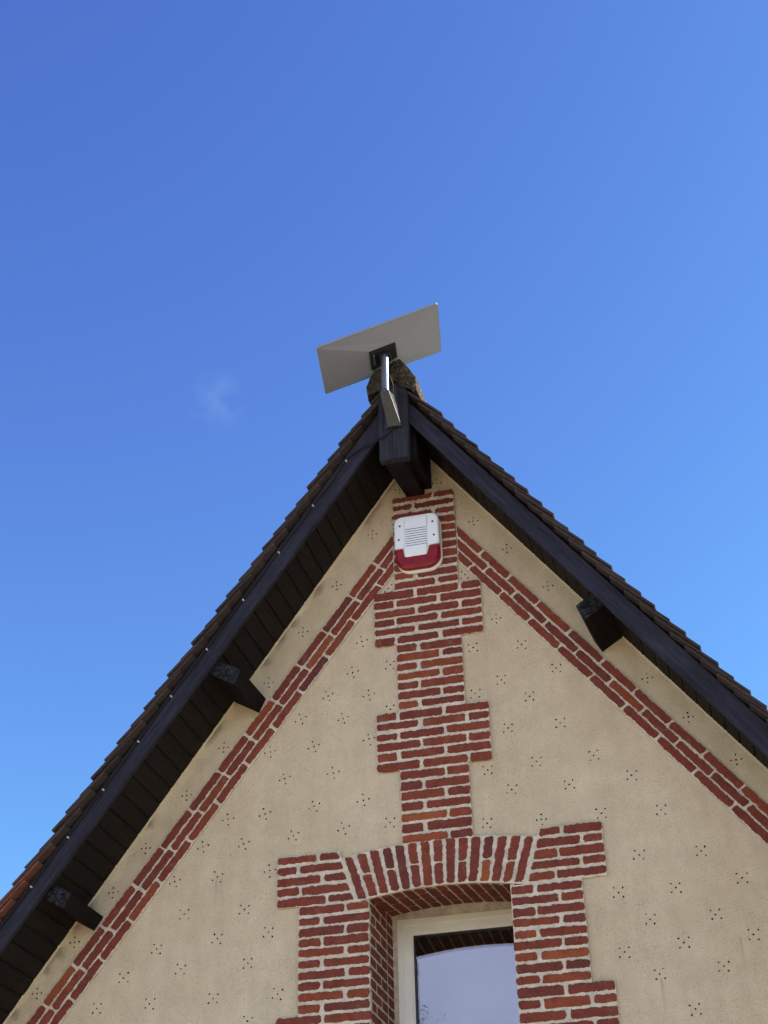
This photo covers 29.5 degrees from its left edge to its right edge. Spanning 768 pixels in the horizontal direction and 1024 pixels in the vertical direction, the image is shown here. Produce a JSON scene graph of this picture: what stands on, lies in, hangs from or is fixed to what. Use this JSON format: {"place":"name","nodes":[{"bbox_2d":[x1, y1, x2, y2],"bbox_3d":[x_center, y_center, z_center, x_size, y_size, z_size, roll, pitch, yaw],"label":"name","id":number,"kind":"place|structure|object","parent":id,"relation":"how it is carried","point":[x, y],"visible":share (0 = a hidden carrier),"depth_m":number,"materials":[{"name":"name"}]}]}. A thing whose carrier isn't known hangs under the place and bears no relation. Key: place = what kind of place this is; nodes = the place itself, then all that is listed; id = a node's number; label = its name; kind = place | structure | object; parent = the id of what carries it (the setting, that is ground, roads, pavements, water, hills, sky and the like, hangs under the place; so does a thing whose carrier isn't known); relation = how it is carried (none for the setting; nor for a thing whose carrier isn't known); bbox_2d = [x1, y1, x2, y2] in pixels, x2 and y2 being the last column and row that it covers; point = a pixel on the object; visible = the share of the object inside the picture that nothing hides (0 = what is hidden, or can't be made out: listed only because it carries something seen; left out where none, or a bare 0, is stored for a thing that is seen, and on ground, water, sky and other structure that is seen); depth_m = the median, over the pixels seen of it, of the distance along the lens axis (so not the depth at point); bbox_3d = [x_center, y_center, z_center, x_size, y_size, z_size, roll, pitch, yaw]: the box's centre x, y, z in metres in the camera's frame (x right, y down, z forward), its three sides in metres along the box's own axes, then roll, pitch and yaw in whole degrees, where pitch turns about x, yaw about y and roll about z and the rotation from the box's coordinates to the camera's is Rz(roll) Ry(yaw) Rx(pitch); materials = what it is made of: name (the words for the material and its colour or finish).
{"place":"outdoors","nodes":[
{"label":"outdoors","id":0,"kind":"place"},
{"bbox_2d":[0,0,767,899],"label":"sky","id":1,"kind":"structure","parent":0,"point":[198,198],"materials":[{"name":"blue"}]},
{"label":"ground","id":2,"kind":"structure","parent":0,"visible":0},
{"bbox_2d":[0,359,767,1023],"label":"house","id":3,"kind":"structure","parent":2,"relation":"on","point":[504,761],"depth_m":7.17,"materials":[{"name":"beige brick"}]},
{"bbox_2d":[0,374,392,928],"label":"antenna cable","id":4,"kind":"object","parent":3,"relation":"attached to","point":[102,790],"visible":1,"depth_m":7.37,"materials":[{"name":"black plastic"}]},
{"bbox_2d":[316,303,440,428],"bbox_3d":[-0.017,-0.759,7.892,0.668,0.597,0.420,-4,-34,4],"label":"satellite dish","id":5,"kind":"object","parent":3,"relation":"attached to","point":[366,353],"visible":1,"depth_m":7.90,"materials":[{"name":"white plastic"}]},
{"bbox_2d":[394,513,442,573],"bbox_3d":[0.184,0.169,7.900,0.253,0.338,0.068,-9,-34,11],"label":"alarm siren","id":6,"kind":"object","parent":3,"relation":"attached to","point":[418,543],"visible":1,"depth_m":7.87,"materials":[{"name":"white plastic"}]},
{"bbox_2d":[397,909,512,1023],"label":"window","id":7,"kind":"structure","parent":3,"relation":"in","point":[408,930],"depth_m":7.22,"materials":[{"name":"beige plastic"}]}
]}

